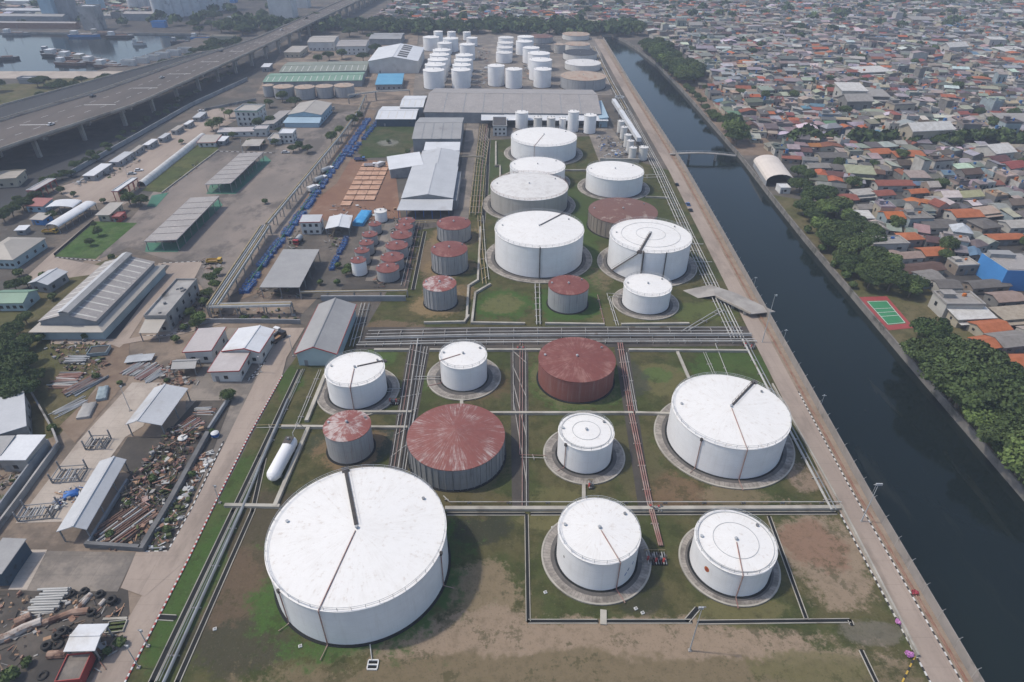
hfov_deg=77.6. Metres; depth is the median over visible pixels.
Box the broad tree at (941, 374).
[917,351,1005,408]
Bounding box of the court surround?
[859,296,912,329]
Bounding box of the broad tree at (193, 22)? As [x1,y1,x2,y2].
[185,19,199,26]
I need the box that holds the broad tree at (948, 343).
[929,336,980,361]
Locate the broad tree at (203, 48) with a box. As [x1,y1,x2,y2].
[197,45,209,50]
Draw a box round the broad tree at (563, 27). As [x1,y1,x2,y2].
[552,24,566,33]
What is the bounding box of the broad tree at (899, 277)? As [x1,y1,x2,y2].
[874,262,913,291]
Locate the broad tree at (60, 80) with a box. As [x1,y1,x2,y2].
[51,78,67,87]
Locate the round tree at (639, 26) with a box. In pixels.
[630,20,647,35]
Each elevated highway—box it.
[0,0,375,157]
[0,47,226,119]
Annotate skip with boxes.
[54,652,95,681]
[86,344,111,356]
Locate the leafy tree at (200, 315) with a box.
[190,311,205,321]
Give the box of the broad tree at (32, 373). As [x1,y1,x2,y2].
[23,366,45,384]
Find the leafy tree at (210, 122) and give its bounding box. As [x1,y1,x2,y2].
[204,119,217,130]
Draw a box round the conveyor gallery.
[612,99,640,143]
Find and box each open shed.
[56,456,129,541]
[125,384,190,436]
[242,139,264,148]
[325,214,352,236]
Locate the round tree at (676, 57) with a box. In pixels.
[672,56,685,63]
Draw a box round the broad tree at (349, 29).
[341,26,357,36]
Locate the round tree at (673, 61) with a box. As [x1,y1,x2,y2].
[665,59,681,74]
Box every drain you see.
[148,369,300,681]
[158,614,176,620]
[174,457,266,681]
[411,231,426,289]
[446,512,525,515]
[481,127,490,222]
[524,514,598,623]
[530,511,837,515]
[607,619,692,623]
[685,606,699,621]
[697,618,853,625]
[767,515,808,620]
[859,649,878,681]
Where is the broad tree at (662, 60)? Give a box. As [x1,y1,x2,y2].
[660,55,680,62]
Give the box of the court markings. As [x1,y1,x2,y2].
[869,301,904,323]
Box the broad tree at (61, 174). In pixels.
[57,172,65,179]
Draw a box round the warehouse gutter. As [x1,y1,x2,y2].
[106,264,169,338]
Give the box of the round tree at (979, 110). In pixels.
[973,107,986,113]
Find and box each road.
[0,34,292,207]
[0,71,121,78]
[22,199,130,284]
[52,107,236,202]
[91,328,303,681]
[241,109,376,298]
[453,123,478,218]
[594,39,960,681]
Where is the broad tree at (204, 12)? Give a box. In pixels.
[198,9,210,18]
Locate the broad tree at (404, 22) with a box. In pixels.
[397,18,409,30]
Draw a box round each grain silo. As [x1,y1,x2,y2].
[126,0,138,7]
[137,0,145,7]
[144,0,150,6]
[149,0,165,19]
[160,0,168,19]
[165,0,173,14]
[170,0,178,14]
[175,0,183,16]
[180,0,188,15]
[185,0,191,15]
[189,0,196,12]
[194,0,200,12]
[199,0,204,9]
[203,0,208,9]
[216,0,221,10]
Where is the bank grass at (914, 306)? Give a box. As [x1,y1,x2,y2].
[774,195,1023,485]
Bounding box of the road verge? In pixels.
[599,39,972,681]
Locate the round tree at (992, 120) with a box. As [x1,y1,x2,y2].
[987,116,999,125]
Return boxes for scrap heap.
[0,471,26,499]
[0,590,124,669]
[44,338,108,351]
[49,345,108,374]
[50,485,82,509]
[72,178,89,185]
[87,633,121,671]
[100,470,178,543]
[107,156,139,177]
[119,422,204,509]
[149,485,196,550]
[157,361,198,385]
[177,294,207,331]
[186,449,214,485]
[199,258,223,268]
[211,307,299,318]
[255,288,299,298]
[287,223,299,248]
[324,227,344,249]
[330,204,396,219]
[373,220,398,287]
[473,48,490,87]
[596,136,621,156]
[615,133,627,157]
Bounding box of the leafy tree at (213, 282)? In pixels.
[208,279,219,288]
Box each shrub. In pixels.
[0,665,20,681]
[12,268,23,275]
[20,655,32,668]
[35,333,45,341]
[46,423,56,431]
[47,292,56,299]
[80,333,87,338]
[91,373,99,377]
[102,646,111,654]
[105,529,114,537]
[107,254,114,259]
[112,636,126,647]
[123,500,133,507]
[147,473,156,481]
[161,525,171,532]
[170,335,179,341]
[179,323,187,329]
[188,470,195,476]
[198,297,207,304]
[333,279,340,284]
[334,262,341,267]
[343,263,351,268]
[804,225,811,232]
[818,244,826,250]
[830,259,840,266]
[841,270,851,277]
[848,281,857,287]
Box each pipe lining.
[0,617,42,643]
[14,612,31,626]
[42,607,89,626]
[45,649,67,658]
[76,592,92,607]
[97,598,105,606]
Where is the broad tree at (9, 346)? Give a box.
[0,339,29,354]
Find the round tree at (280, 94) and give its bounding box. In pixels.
[275,91,287,101]
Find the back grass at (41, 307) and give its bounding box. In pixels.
[0,255,119,384]
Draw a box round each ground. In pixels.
[0,0,266,31]
[0,0,932,527]
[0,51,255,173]
[0,78,93,103]
[89,400,231,549]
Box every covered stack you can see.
[63,488,79,498]
[76,401,96,419]
[96,385,108,401]
[352,210,371,226]
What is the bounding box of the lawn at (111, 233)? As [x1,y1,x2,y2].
[55,221,136,258]
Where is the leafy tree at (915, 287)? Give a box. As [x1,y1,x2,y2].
[898,280,922,297]
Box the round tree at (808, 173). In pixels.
[800,168,816,179]
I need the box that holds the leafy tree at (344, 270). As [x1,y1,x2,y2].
[341,268,350,275]
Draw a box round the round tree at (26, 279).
[16,275,32,287]
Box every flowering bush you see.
[895,618,900,624]
[904,650,913,657]
[911,589,918,595]
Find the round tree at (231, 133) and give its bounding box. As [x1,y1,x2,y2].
[228,131,236,136]
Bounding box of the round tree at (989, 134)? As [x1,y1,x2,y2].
[984,132,993,140]
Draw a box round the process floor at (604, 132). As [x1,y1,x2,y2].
[507,126,628,161]
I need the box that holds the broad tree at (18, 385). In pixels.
[0,375,40,398]
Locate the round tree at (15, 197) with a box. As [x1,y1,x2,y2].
[11,195,21,199]
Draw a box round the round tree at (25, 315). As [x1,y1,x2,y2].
[14,310,33,324]
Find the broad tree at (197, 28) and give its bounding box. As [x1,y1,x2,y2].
[192,26,203,34]
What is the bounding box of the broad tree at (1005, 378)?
[960,371,1023,404]
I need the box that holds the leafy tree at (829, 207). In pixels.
[816,201,839,213]
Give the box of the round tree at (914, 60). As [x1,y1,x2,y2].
[910,58,918,62]
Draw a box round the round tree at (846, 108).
[838,105,852,112]
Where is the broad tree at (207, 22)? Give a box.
[204,20,212,29]
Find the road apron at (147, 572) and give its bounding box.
[121,551,187,595]
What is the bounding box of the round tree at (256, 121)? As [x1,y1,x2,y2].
[251,118,262,124]
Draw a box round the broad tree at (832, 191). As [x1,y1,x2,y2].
[818,184,838,199]
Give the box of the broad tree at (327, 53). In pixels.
[322,51,333,60]
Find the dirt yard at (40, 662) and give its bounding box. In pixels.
[0,588,129,681]
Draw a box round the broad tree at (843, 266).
[839,262,856,272]
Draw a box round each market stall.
[82,163,112,180]
[109,152,133,166]
[130,145,144,155]
[143,139,158,149]
[158,133,171,142]
[170,125,184,134]
[183,120,194,128]
[192,112,207,121]
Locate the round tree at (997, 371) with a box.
[986,363,1006,385]
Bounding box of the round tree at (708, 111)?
[705,109,716,117]
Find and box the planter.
[104,619,127,633]
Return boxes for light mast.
[124,645,140,668]
[137,629,149,647]
[688,606,705,651]
[761,294,776,342]
[860,483,882,521]
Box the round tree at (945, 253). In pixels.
[938,248,954,262]
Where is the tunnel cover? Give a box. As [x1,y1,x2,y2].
[137,133,204,185]
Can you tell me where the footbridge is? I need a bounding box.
[670,150,736,160]
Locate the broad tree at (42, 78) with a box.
[34,75,51,87]
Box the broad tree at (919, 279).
[910,275,930,286]
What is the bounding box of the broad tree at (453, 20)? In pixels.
[447,19,463,30]
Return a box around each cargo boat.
[0,49,19,59]
[1,26,29,34]
[40,42,66,52]
[40,46,75,56]
[53,52,85,65]
[55,47,95,58]
[67,27,99,36]
[70,49,108,60]
[81,52,116,63]
[90,24,107,34]
[92,56,127,67]
[105,29,133,37]
[132,39,146,44]
[170,37,189,43]
[190,30,209,39]
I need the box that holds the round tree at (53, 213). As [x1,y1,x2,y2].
[45,210,56,219]
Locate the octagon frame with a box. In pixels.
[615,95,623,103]
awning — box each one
[481,114,509,120]
[504,114,607,126]
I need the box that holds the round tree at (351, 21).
[346,18,355,26]
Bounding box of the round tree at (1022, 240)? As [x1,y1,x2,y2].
[1018,236,1023,250]
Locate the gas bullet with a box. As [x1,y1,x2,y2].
[267,423,301,480]
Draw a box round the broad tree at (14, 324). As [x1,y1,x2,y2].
[0,319,24,332]
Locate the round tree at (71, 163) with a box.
[68,160,78,166]
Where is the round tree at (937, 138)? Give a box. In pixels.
[932,135,944,143]
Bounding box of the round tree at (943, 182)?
[934,178,949,186]
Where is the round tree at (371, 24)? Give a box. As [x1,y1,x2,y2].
[364,20,380,32]
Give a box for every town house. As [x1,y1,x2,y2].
[686,22,703,27]
[694,45,713,50]
[697,52,712,57]
[698,82,710,88]
[702,58,721,63]
[709,68,724,78]
[711,21,725,25]
[711,95,729,101]
[713,77,726,80]
[713,98,734,104]
[715,51,735,61]
[719,67,734,71]
[726,111,740,114]
[732,105,750,110]
[735,85,751,88]
[738,107,756,114]
[741,53,758,55]
[743,98,763,106]
[745,89,756,91]
[745,120,757,128]
[750,129,767,137]
[755,105,776,111]
[756,117,771,122]
[757,86,774,97]
[763,71,781,75]
[763,123,778,132]
[764,141,781,150]
[771,121,792,126]
[771,143,787,155]
[776,106,789,110]
[777,56,798,60]
[777,131,788,138]
[781,154,801,163]
[782,99,797,110]
[783,77,802,84]
[783,97,797,101]
[783,126,796,131]
[785,144,800,151]
[789,120,801,124]
[793,142,809,146]
[794,115,811,117]
[794,134,810,142]
[796,122,817,128]
[799,147,812,156]
[800,156,818,164]
[803,116,819,119]
[804,55,820,61]
[805,163,831,170]
[808,174,827,185]
[809,103,825,106]
[810,55,838,61]
[810,95,826,103]
[810,106,823,110]
[814,152,849,162]
[815,169,827,175]
[815,181,831,185]
[818,109,841,116]
[819,123,842,134]
[819,141,843,151]
[821,120,836,123]
[822,68,838,71]
[825,87,833,94]
[826,170,844,178]
[827,137,836,142]
[827,175,843,182]
[829,164,854,171]
[829,193,859,205]
[832,82,868,96]
[832,182,846,193]
[834,147,846,153]
[837,93,873,110]
[840,77,859,81]
[843,164,876,184]
[844,128,854,139]
[844,146,863,158]
[847,121,863,127]
[849,65,892,76]
[849,188,875,200]
[852,204,873,211]
[853,143,870,150]
[853,210,875,220]
[862,109,885,112]
[862,148,891,158]
[864,142,883,148]
[865,53,884,60]
[866,89,890,101]
[869,180,915,191]
[869,221,889,234]
[869,235,910,251]
[871,199,895,217]
[873,189,896,200]
[874,115,891,119]
[874,158,896,165]
[874,165,892,175]
[874,169,885,178]
[876,211,906,226]
[878,141,898,150]
[883,160,901,174]
[885,99,916,110]
[885,223,901,234]
[886,199,905,207]
[889,150,925,158]
[891,159,911,169]
[895,232,924,246]
[895,251,925,263]
[896,119,914,129]
[897,121,955,144]
[899,209,934,226]
[900,144,921,149]
[901,170,931,180]
[901,226,917,232]
[902,188,929,198]
[902,261,946,274]
[904,197,927,203]
[905,140,919,146]
[907,16,933,23]
[911,269,945,288]
[913,223,930,236]
[914,6,941,13]
[914,246,952,261]
[916,138,932,144]
[918,145,943,149]
[919,181,941,190]
[920,219,957,233]
[921,150,938,156]
[922,0,946,1]
[922,204,936,215]
[922,235,939,246]
[924,196,940,199]
[926,154,954,169]
[927,172,945,180]
[928,169,954,171]
[928,189,949,195]
[928,198,949,216]
[928,289,985,317]
[929,279,963,290]
[933,149,953,154]
[933,190,962,201]
[935,147,963,151]
[939,197,959,208]
[939,231,970,246]
[940,41,968,51]
[942,208,985,223]
[945,256,979,274]
[946,307,996,327]
[948,28,973,33]
[948,223,973,238]
[949,176,969,186]
[950,163,975,169]
[951,245,968,256]
[954,167,984,178]
[955,119,982,129]
[956,202,972,208]
[958,158,972,162]
[960,189,984,202]
[962,279,1011,293]
[966,179,988,188]
[966,218,1003,233]
[966,318,1013,335]
[967,246,981,261]
[967,335,1002,349]
[968,239,988,252]
[970,230,984,239]
[972,160,985,164]
[972,205,1003,217]
[974,67,1001,76]
[974,143,1017,158]
[975,235,999,250]
[978,199,993,205]
[981,154,1011,161]
[982,290,1023,306]
[983,189,1008,202]
[983,233,1023,245]
[983,330,1023,353]
[987,202,1012,210]
[988,74,1009,79]
[988,304,1023,325]
[989,187,1013,191]
[991,113,1023,121]
[992,46,1022,52]
[993,169,1018,185]
[997,219,1023,232]
[998,116,1022,132]
[998,160,1023,170]
[1000,9,1022,13]
[1000,198,1023,210]
[1004,191,1023,197]
[1008,354,1023,368]
[1010,170,1023,175]
[1011,80,1023,88]
[1011,144,1023,146]
[1014,147,1023,150]
[1015,210,1023,218]
[1015,326,1023,331]
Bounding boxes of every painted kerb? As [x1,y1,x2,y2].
[56,257,100,260]
[124,375,282,681]
[143,327,189,335]
[167,441,223,550]
[217,151,269,152]
[247,361,265,380]
[798,391,962,681]
[839,511,930,681]
[901,656,915,681]
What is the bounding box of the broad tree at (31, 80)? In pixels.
[27,77,41,87]
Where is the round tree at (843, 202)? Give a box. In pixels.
[826,196,854,216]
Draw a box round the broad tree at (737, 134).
[724,129,751,144]
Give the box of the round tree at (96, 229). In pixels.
[91,226,102,235]
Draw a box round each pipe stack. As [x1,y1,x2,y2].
[21,611,55,615]
[24,587,70,613]
[46,372,86,388]
[48,396,87,418]
[61,371,108,396]
[63,355,90,364]
[93,499,158,550]
[119,361,167,382]
[172,415,204,433]
[193,407,216,414]
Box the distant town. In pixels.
[0,0,1023,219]
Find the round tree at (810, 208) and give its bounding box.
[806,207,822,219]
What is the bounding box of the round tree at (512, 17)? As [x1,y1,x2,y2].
[506,15,519,21]
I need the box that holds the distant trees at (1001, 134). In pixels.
[0,0,1023,143]
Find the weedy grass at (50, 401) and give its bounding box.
[24,343,97,438]
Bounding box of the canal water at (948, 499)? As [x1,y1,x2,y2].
[604,37,1023,681]
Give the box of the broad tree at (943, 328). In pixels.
[909,317,952,338]
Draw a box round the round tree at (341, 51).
[336,48,346,58]
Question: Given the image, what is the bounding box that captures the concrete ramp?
[683,284,774,314]
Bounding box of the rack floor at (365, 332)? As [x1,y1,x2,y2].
[354,326,755,348]
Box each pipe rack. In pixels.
[156,369,304,680]
[162,398,288,681]
[256,424,303,428]
[295,370,320,424]
[349,303,369,346]
[356,338,756,346]
[365,333,751,340]
[368,327,742,335]
[390,338,427,469]
[401,221,422,285]
[443,495,841,503]
[469,125,489,214]
[477,215,488,283]
[512,340,526,505]
[520,454,545,459]
[534,283,541,324]
[591,47,628,109]
[607,293,622,325]
[617,342,662,545]
[623,109,743,337]
[624,352,636,409]
[682,308,723,330]
[742,339,836,510]
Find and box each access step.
[582,484,585,498]
[600,609,606,624]
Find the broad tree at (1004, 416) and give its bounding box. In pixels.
[987,409,1023,426]
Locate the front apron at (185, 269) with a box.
[139,262,201,322]
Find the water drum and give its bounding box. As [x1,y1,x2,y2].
[210,430,219,437]
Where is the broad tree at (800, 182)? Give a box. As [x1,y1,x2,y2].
[787,177,812,192]
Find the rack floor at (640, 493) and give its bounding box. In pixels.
[615,348,650,505]
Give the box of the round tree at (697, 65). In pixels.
[688,61,703,69]
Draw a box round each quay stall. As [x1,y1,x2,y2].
[120,59,136,65]
[133,56,149,63]
[144,54,159,60]
[154,52,170,58]
[165,49,181,55]
[177,47,191,52]
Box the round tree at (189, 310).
[183,306,196,315]
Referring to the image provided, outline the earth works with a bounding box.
[309,159,400,221]
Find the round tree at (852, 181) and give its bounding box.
[844,176,862,188]
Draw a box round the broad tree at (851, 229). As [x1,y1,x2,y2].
[828,220,861,234]
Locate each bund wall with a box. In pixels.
[0,392,60,528]
[0,439,51,516]
[66,77,247,176]
[83,541,140,551]
[87,479,128,540]
[102,617,127,620]
[137,431,210,551]
[161,149,218,192]
[184,318,300,326]
[204,98,255,110]
[207,396,232,429]
[224,503,279,508]
[272,427,309,505]
[281,425,407,429]
[304,374,325,421]
[321,295,405,300]
[358,410,411,413]
[374,348,408,351]
[424,314,469,323]
[429,348,442,351]
[445,505,843,510]
[466,226,480,316]
[471,283,524,324]
[487,348,540,351]
[490,411,632,414]
[495,141,509,176]
[545,322,604,325]
[565,169,585,170]
[600,158,639,162]
[621,322,689,325]
[628,348,749,352]
[635,411,669,415]
[645,196,667,198]
[676,351,689,378]
[772,383,841,504]
[841,506,919,656]
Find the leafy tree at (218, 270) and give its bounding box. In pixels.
[213,267,222,274]
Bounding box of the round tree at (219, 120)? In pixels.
[212,117,224,126]
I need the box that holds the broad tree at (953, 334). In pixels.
[944,333,960,349]
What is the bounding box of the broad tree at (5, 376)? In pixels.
[0,363,24,383]
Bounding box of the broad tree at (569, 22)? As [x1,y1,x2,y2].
[563,20,578,26]
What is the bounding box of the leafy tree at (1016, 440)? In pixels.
[997,428,1023,476]
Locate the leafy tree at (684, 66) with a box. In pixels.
[677,64,691,80]
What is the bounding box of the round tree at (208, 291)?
[199,287,213,297]
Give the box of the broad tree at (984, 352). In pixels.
[947,338,1016,376]
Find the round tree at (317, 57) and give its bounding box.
[312,54,322,60]
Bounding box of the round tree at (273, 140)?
[271,138,278,145]
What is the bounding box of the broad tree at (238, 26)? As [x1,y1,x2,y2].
[232,23,252,35]
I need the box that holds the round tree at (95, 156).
[91,154,99,161]
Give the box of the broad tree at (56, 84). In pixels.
[49,81,62,88]
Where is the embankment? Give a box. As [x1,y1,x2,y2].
[0,32,1023,500]
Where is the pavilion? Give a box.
[171,358,201,375]
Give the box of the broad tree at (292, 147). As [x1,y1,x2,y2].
[287,144,297,151]
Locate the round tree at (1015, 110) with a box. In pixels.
[1006,107,1021,112]
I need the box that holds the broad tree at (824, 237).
[818,231,842,249]
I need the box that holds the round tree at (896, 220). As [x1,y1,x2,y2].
[890,214,906,226]
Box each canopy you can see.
[144,196,220,249]
[205,152,263,192]
[259,249,320,298]
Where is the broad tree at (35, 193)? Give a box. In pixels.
[26,190,41,197]
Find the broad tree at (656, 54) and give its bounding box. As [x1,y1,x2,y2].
[652,51,663,64]
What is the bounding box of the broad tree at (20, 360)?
[1,351,38,371]
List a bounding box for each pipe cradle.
[12,496,59,521]
[47,459,87,483]
[81,429,111,449]
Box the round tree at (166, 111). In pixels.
[163,109,169,115]
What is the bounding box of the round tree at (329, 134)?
[325,131,337,140]
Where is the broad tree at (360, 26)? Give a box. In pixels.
[354,23,366,33]
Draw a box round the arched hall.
[753,155,792,186]
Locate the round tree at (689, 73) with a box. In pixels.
[677,68,695,83]
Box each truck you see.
[41,227,58,234]
[206,257,222,263]
[272,329,286,343]
[273,326,279,334]
[292,234,303,244]
[306,184,319,191]
[313,175,327,182]
[320,166,333,173]
[354,156,364,161]
[364,162,375,166]
[375,161,385,167]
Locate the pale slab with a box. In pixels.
[16,382,164,522]
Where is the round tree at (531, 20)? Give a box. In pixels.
[523,16,541,30]
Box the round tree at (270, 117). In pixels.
[264,115,275,119]
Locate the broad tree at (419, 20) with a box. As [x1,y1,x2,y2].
[411,17,425,25]
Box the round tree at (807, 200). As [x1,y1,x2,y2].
[793,196,815,214]
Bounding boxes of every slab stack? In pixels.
[340,201,351,205]
[343,195,354,200]
[346,190,357,194]
[349,185,359,189]
[351,180,362,184]
[354,176,362,179]
[354,195,365,200]
[356,190,367,194]
[357,171,364,175]
[359,185,369,189]
[361,176,369,179]
[361,180,372,184]
[364,171,371,175]
[364,195,375,200]
[367,190,377,194]
[369,185,379,189]
[371,180,382,184]
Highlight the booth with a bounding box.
[775,183,790,193]
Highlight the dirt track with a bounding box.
[60,343,129,442]
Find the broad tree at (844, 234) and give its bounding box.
[828,231,849,247]
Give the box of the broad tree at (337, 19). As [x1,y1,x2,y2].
[331,16,343,28]
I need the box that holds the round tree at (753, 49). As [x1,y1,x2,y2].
[749,47,757,52]
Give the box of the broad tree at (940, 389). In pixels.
[931,373,958,400]
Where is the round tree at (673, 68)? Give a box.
[667,63,683,79]
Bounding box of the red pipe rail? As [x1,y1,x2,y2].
[615,64,968,681]
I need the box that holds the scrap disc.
[178,434,187,440]
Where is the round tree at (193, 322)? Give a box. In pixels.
[188,317,201,327]
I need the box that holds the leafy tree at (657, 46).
[651,43,667,50]
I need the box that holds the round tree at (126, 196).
[120,192,134,204]
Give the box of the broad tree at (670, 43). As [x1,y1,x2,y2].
[664,40,674,46]
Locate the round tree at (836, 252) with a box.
[832,249,846,258]
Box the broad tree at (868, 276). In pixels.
[857,268,883,288]
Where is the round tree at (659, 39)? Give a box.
[654,36,663,41]
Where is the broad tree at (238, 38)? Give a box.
[230,36,242,40]
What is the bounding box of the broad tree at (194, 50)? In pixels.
[188,47,197,52]
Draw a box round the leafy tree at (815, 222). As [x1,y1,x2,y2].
[810,216,833,229]
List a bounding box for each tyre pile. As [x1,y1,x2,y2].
[36,670,48,680]
[40,640,52,651]
[51,631,61,640]
[51,639,63,649]
[56,626,70,636]
[63,591,70,599]
[69,589,76,596]
[80,587,89,594]
[86,608,95,616]
[95,589,104,598]
[106,594,117,605]
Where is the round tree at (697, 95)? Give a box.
[694,93,701,97]
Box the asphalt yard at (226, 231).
[97,109,378,298]
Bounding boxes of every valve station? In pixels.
[389,398,399,404]
[588,479,593,489]
[645,549,667,565]
[649,504,662,511]
[742,341,755,348]
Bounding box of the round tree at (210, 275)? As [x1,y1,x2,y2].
[201,271,217,279]
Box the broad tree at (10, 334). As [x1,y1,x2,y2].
[0,329,18,345]
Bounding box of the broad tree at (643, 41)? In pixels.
[637,37,653,44]
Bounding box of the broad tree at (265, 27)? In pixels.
[260,25,269,30]
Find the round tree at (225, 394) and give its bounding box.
[219,388,235,400]
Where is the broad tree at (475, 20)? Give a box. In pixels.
[465,18,480,30]
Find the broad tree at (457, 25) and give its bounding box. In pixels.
[452,21,467,32]
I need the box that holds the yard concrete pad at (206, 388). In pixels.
[186,328,280,476]
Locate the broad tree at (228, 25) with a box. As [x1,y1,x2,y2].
[223,22,233,33]
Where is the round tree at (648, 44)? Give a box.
[643,40,658,50]
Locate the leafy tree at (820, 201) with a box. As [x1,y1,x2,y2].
[816,199,832,212]
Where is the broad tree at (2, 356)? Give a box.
[0,348,10,363]
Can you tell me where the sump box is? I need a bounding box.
[366,644,378,669]
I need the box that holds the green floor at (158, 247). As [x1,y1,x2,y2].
[145,200,221,251]
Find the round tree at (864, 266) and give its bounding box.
[855,263,872,278]
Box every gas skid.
[239,288,250,293]
[242,283,253,287]
[245,278,257,282]
[249,273,260,278]
[256,262,267,267]
[280,232,290,236]
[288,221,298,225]
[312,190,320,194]
[328,265,334,270]
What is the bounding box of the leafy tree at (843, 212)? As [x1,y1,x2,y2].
[840,207,859,218]
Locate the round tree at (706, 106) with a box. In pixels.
[701,103,709,108]
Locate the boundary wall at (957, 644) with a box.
[603,37,984,681]
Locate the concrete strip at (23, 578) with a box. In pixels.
[8,550,46,589]
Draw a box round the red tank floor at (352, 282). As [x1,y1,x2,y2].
[342,217,417,288]
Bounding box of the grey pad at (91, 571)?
[21,551,135,590]
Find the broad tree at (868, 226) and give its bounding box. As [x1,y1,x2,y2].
[858,220,885,234]
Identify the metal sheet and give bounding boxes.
[124,353,154,363]
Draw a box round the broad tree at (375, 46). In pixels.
[368,43,381,49]
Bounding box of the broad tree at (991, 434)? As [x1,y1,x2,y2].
[976,422,1023,466]
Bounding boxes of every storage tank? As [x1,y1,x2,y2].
[262,83,274,97]
[264,464,453,660]
[273,84,295,99]
[294,84,316,99]
[315,84,334,98]
[317,349,399,415]
[323,410,375,465]
[334,83,355,98]
[350,256,368,276]
[354,247,371,264]
[359,239,375,255]
[362,231,379,246]
[368,221,382,235]
[374,208,388,223]
[376,262,400,283]
[380,251,404,271]
[385,240,409,258]
[390,230,413,247]
[395,223,414,236]
[398,217,416,230]
[406,403,505,492]
[423,35,438,50]
[423,67,444,89]
[423,275,457,311]
[425,62,446,82]
[427,339,500,400]
[428,57,448,76]
[429,52,450,71]
[431,241,468,275]
[433,30,442,41]
[433,48,451,65]
[437,41,452,53]
[437,216,471,242]
[443,37,458,52]
[447,31,455,36]
[451,67,470,87]
[452,63,471,81]
[454,58,472,77]
[456,53,473,71]
[459,43,475,59]
[463,31,470,40]
[466,37,477,46]
[482,170,575,218]
[485,208,591,283]
[488,64,504,86]
[496,51,512,63]
[497,41,513,51]
[497,46,512,56]
[498,36,513,46]
[504,125,582,164]
[505,67,522,88]
[510,155,569,185]
[514,110,528,128]
[515,40,532,55]
[517,35,533,45]
[522,46,539,63]
[527,51,549,69]
[528,57,551,80]
[532,34,552,43]
[533,67,551,88]
[534,44,550,51]
[534,115,541,126]
[536,337,615,403]
[541,495,651,605]
[543,410,624,484]
[546,275,588,314]
[547,116,555,127]
[553,43,565,53]
[559,117,565,129]
[560,71,605,91]
[562,32,589,40]
[562,49,597,59]
[564,59,600,71]
[565,41,589,49]
[567,110,578,132]
[577,159,649,199]
[582,113,596,134]
[586,197,657,238]
[597,216,696,286]
[612,271,678,320]
[616,119,624,133]
[619,125,627,139]
[622,133,631,147]
[625,139,633,153]
[628,146,636,157]
[637,145,648,161]
[654,372,794,490]
[678,507,780,608]
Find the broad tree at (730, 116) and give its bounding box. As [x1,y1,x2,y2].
[716,112,744,121]
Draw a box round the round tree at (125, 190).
[119,188,127,194]
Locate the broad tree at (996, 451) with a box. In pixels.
[994,448,1008,465]
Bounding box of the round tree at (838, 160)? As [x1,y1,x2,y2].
[833,157,844,164]
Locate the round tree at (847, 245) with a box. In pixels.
[834,235,862,253]
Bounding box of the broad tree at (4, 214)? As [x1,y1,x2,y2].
[0,209,10,222]
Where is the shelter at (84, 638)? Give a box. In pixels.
[63,623,113,659]
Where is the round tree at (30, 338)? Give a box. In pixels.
[15,333,36,348]
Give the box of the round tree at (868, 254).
[858,246,886,264]
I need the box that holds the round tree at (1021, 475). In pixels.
[1016,461,1023,484]
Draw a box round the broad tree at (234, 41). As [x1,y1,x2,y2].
[228,39,240,43]
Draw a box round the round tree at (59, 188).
[55,186,64,191]
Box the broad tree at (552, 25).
[546,21,557,33]
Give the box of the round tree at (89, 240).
[84,238,94,245]
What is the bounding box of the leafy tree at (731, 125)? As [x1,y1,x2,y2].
[721,117,750,140]
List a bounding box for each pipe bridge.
[206,224,272,316]
[208,301,294,317]
[265,135,341,232]
[300,289,407,298]
[339,94,366,143]
[348,89,409,103]
[459,156,482,163]
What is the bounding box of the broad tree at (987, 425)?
[978,419,1013,454]
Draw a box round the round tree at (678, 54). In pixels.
[675,51,682,56]
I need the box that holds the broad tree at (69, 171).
[65,170,75,175]
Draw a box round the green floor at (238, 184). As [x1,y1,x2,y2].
[207,156,270,193]
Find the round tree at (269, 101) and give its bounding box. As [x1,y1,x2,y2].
[263,99,273,107]
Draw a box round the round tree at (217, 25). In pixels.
[212,20,225,32]
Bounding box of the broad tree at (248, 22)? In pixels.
[235,17,253,25]
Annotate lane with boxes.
[51,317,221,344]
[114,263,176,346]
[683,54,1023,353]
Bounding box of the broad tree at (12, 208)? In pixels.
[0,204,20,217]
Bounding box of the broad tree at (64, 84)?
[60,81,79,86]
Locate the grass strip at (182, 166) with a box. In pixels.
[142,144,218,191]
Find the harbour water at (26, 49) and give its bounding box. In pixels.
[0,34,200,70]
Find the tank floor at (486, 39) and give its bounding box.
[413,29,612,94]
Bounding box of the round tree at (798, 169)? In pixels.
[790,164,806,177]
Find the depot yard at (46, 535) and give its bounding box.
[0,256,316,681]
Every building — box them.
[0,13,69,21]
[0,21,80,28]
[0,169,27,187]
[0,237,47,268]
[0,289,39,310]
[0,390,32,437]
[0,435,14,467]
[0,435,50,471]
[0,538,31,585]
[4,0,32,4]
[4,8,40,13]
[14,225,30,234]
[16,76,38,83]
[24,198,54,211]
[27,268,69,292]
[28,252,165,339]
[29,212,52,224]
[37,0,57,13]
[54,0,78,21]
[75,4,107,29]
[85,0,105,8]
[95,202,123,220]
[123,11,152,20]
[139,278,199,341]
[150,20,167,27]
[182,327,227,362]
[196,134,221,146]
[207,351,251,381]
[209,35,235,46]
[217,127,254,136]
[218,136,228,144]
[221,325,274,363]
[234,104,266,125]
[253,125,269,136]
[261,63,272,71]
[261,110,291,129]
[263,72,364,87]
[267,0,298,17]
[267,133,281,143]
[278,128,296,142]
[279,61,368,76]
[283,100,331,127]
[284,46,307,57]
[294,297,356,365]
[296,0,311,7]
[299,214,323,233]
[307,36,338,50]
[336,40,369,54]
[368,43,423,72]
[369,33,404,44]
[375,73,403,89]
[375,106,418,125]
[387,152,423,177]
[397,163,461,218]
[400,96,426,117]
[412,117,463,151]
[421,148,459,167]
[423,88,600,123]
[424,142,459,155]
[493,117,506,135]
[598,100,608,126]
[975,250,1023,290]

